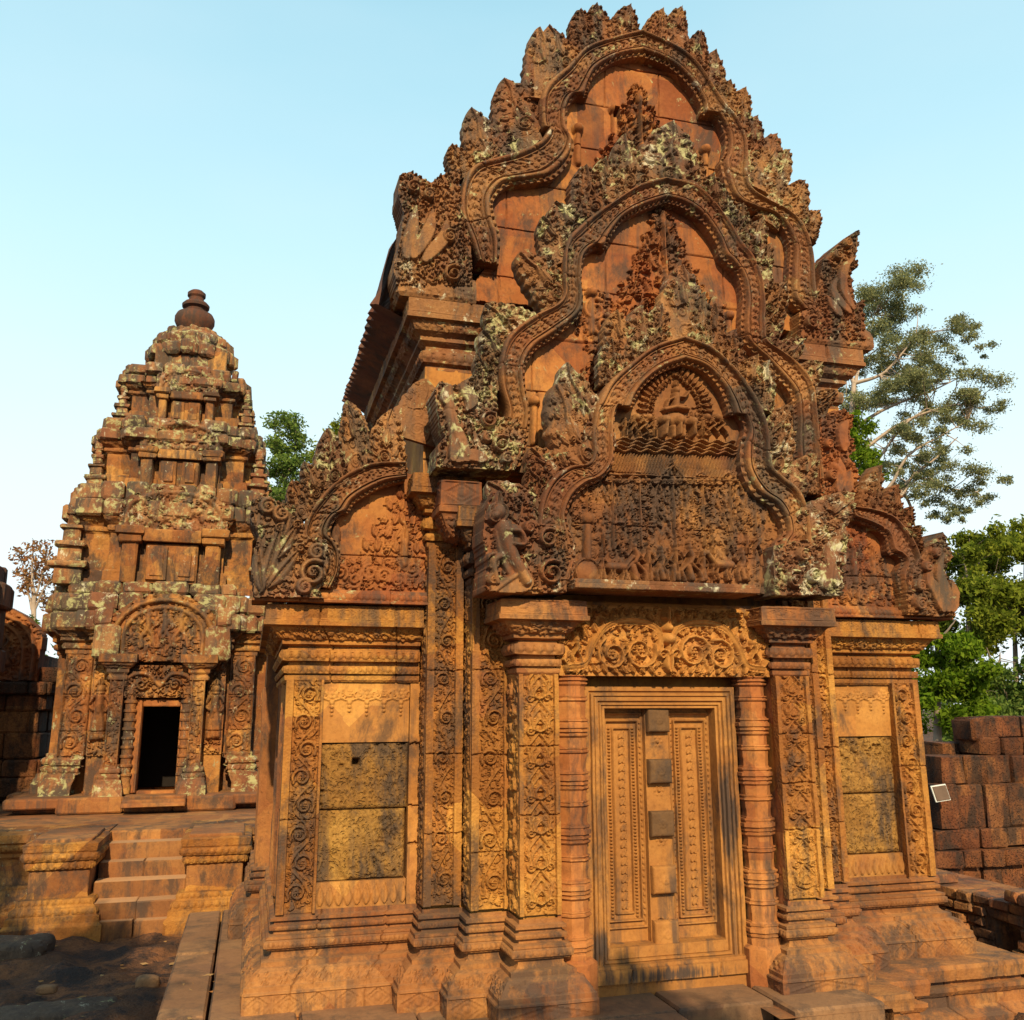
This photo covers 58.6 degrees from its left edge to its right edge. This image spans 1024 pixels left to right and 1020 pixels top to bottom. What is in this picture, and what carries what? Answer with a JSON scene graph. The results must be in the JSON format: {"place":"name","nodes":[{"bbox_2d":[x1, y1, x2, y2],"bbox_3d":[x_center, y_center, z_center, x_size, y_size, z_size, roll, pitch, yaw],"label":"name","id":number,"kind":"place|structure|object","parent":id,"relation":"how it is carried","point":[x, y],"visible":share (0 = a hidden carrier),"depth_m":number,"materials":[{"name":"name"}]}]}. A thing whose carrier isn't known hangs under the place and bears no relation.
{"place":"outdoors","nodes":[
{"label":"outdoors","id":0,"kind":"place"},
{"bbox_2d":[2,289,275,814],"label":"temple tower","id":1,"kind":"structure","parent":0,"point":[152,621],"depth_m":11.98,"materials":[{"name":"stone"}]},
{"bbox_2d":[115,525,229,584],"bbox_3d":[-4.501,0.613,12.080,1.437,0.757,0.330,3,-13,-15],"label":"false doorway","id":2,"kind":"structure","parent":1,"relation":"in","point":[169,560],"depth_m":12.01,"materials":[{"name":"stone"}]},
{"bbox_2d":[135,445,224,488],"bbox_3d":[-4.558,-0.555,12.529,1.163,0.560,0.321,3,-13,-15],"label":"false doorway","id":3,"kind":"structure","parent":1,"relation":"in","point":[176,467],"depth_m":12.46,"materials":[{"name":"stone"}]},
{"bbox_2d":[154,386,219,422],"bbox_3d":[-4.623,-1.436,12.967,0.891,0.500,0.323,3,-13,-15],"label":"false doorway","id":4,"kind":"structure","parent":1,"relation":"in","point":[184,405],"depth_m":12.91,"materials":[{"name":"stone"}]},
{"bbox_2d":[156,910,488,1019],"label":"stone pavement","id":5,"kind":"structure","parent":0,"point":[203,944],"depth_m":6.11,"materials":[{"name":"brown stone"}]},
{"bbox_2d":[0,710,1023,1019],"bbox_3d":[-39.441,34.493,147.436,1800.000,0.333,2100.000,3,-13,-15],"label":"ground","id":6,"kind":"structure","parent":0,"point":[98,972],"depth_m":7.23,"materials":[{"name":"brown soil"}]},
{"bbox_2d":[0,1004,39,1019],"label":"fallen stone","id":7,"kind":"object","parent":6,"relation":"on","point":[13,1012],"visible":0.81,"depth_m":6.06,"materials":[{"name":"grey stone"}]},
{"bbox_2d":[0,933,55,960],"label":"stone block","id":8,"kind":"object","parent":6,"relation":"on","point":[23,946],"depth_m":7.59,"materials":[{"name":"grey stone"}]},
{"bbox_2d":[8,538,56,619],"bbox_3d":[-17.278,5.035,32.745,2.157,8.352,2.154,3,-13,-15],"label":"bare tree","id":9,"kind":"object","parent":6,"relation":"on","point":[27,578],"visible":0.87,"depth_m":33.13,"materials":[{"name":"brown plant"}]},
{"bbox_2d":[29,614,40,624],"bbox_3d":[-16.610,5.840,29.573,2.109,5.422,1.798,3,-13,-15],"label":"leafy tree","id":10,"kind":"object","parent":6,"relation":"on","point":[35,620],"visible":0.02,"depth_m":30.40,"materials":[{"name":"green plant"}]},
{"bbox_2d":[35,984,57,994],"bbox_3d":[-3.333,3.434,6.538,0.146,0.062,0.082,3,-13,-15],"label":"pale stone","id":11,"kind":"object","parent":6,"relation":"on","point":[46,989],"visible":1,"depth_m":6.51,"materials":[{"name":"beige stone"}]},
{"bbox_2d":[27,996,117,1019],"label":"fallen stone","id":12,"kind":"object","parent":6,"relation":"on","point":[57,1010],"visible":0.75,"depth_m":6.17,"materials":[{"name":"grey stone"}]},
{"bbox_2d":[0,802,255,941],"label":"stone terrace","id":13,"kind":"structure","parent":6,"relation":"on","point":[107,877],"depth_m":8.81,"materials":[{"name":"stone"}]},
{"bbox_2d":[0,566,14,673],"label":"ruined tower","id":14,"kind":"structure","parent":13,"relation":"on","point":[7,592],"depth_m":11.52,"materials":[{"name":"stone"}]},
{"bbox_2d":[0,608,58,801],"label":"ruined hall","id":15,"kind":"structure","parent":13,"relation":"on","point":[28,677],"depth_m":12.55,"materials":[{"name":"red stone"}]},
{"bbox_2d":[36,912,222,1018],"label":"leaf litter","id":16,"kind":"object","parent":6,"relation":"on","point":[144,963],"visible":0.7,"depth_m":6.95,"materials":[{"name":"brown plant"}]},
{"bbox_2d":[135,974,159,987],"bbox_3d":[-2.693,3.489,6.748,0.173,0.096,0.124,3,-13,-15],"label":"pale stone","id":17,"kind":"object","parent":6,"relation":"on","point":[148,980],"visible":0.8,"depth_m":6.71,"materials":[{"name":"beige stone"}]},
{"bbox_2d":[260,409,315,503],"bbox_3d":[-7.503,2.401,29.542,1.934,12.078,2.639,3,-13,-15],"label":"leafy tree","id":18,"kind":"object","parent":6,"relation":"on","point":[282,464],"visible":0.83,"depth_m":30.02,"materials":[{"name":"green plant"}]},
{"bbox_2d":[294,412,341,482],"bbox_3d":[-6.799,2.591,31.917,2.339,12.714,2.533,3,-13,-15],"label":"leafy tree","id":19,"kind":"object","parent":6,"relation":"on","point":[335,425],"visible":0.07,"depth_m":32.52,"materials":[{"name":"green plant"}]},
{"bbox_2d":[45,643,997,727],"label":"wood","id":20,"kind":"object","parent":6,"relation":"on","point":[930,712],"depth_m":87.74,"materials":[{"name":"green plant"}]},
{"bbox_2d":[227,2,1023,1019],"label":"temple building","id":21,"kind":"structure","parent":6,"relation":"on","point":[599,578],"depth_m":6.36,"materials":[{"name":"orange stone"}]},
{"bbox_2d":[604,709,716,943],"bbox_3d":[1.002,2.131,6.218,0.840,1.545,0.173,3,-13,-15],"label":"false door","id":22,"kind":"structure","parent":21,"relation":"in","point":[661,855],"depth_m":6.22,"materials":[{"name":"stone"}]},
{"bbox_2d":[554,984,884,1019],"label":"stone landing","id":23,"kind":"object","parent":6,"relation":"on","point":[736,1002],"visible":0.63,"depth_m":5.62,"materials":[{"name":"brown stone"}]},
{"bbox_2d":[848,405,891,484],"bbox_3d":[10.272,2.227,26.343,2.015,10.953,1.679,3,-13,-15],"label":"young tree","id":24,"kind":"object","parent":6,"relation":"on","point":[862,455],"visible":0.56,"depth_m":26.98,"materials":[{"name":"green plant"}]},
{"bbox_2d":[838,257,1018,534],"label":"tall tree","id":25,"kind":"object","parent":6,"relation":"on","point":[915,381],"visible":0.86,"depth_m":42.15,"materials":[{"name":"green plant"}]},
{"bbox_2d":[911,619,1004,740],"bbox_3d":[15.170,6.382,31.940,3.632,5.227,4.751,3,-13,-15],"label":"leafy tree","id":26,"kind":"object","parent":6,"relation":"on","point":[947,678],"visible":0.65,"depth_m":31.12,"materials":[{"name":"green plant"}]},
{"bbox_2d":[918,514,1023,656],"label":"leafy tree","id":27,"kind":"object","parent":6,"relation":"on","point":[990,619],"visible":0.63,"depth_m":35.68,"materials":[{"name":"green plant"}]},
{"bbox_2d":[924,716,1023,887],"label":"laterite wall","id":28,"kind":"structure","parent":6,"relation":"on","point":[976,766],"depth_m":11.56,"materials":[{"name":"brown stone"}]},
{"bbox_2d":[930,784,950,801],"bbox_3d":[5.263,3.476,11.209,0.237,0.210,0.074,3,-13,-15],"label":"sign board","id":29,"kind":"object","parent":28,"relation":"attached to","point":[940,793],"visible":1,"depth_m":11.19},
{"bbox_2d":[942,648,1023,740],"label":"leafy tree","id":30,"kind":"object","parent":6,"relation":"on","point":[1008,694],"visible":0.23,"depth_m":34.33,"materials":[{"name":"green plant"}]},
{"bbox_2d":[959,514,1023,681],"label":"leafy tree","id":31,"kind":"object","parent":6,"relation":"on","point":[1004,564],"visible":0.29,"depth_m":39.79,"materials":[{"name":"green plant"}]},
{"bbox_2d":[0,0,1023,703],"label":"sky","id":32,"kind":"structure","parent":0,"point":[249,155],"materials":[{"name":"blue"}]},
{"bbox_2d":[934,869,1023,976],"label":"brick wall","id":33,"kind":"structure","parent":0,"point":[991,913],"depth_m":7.74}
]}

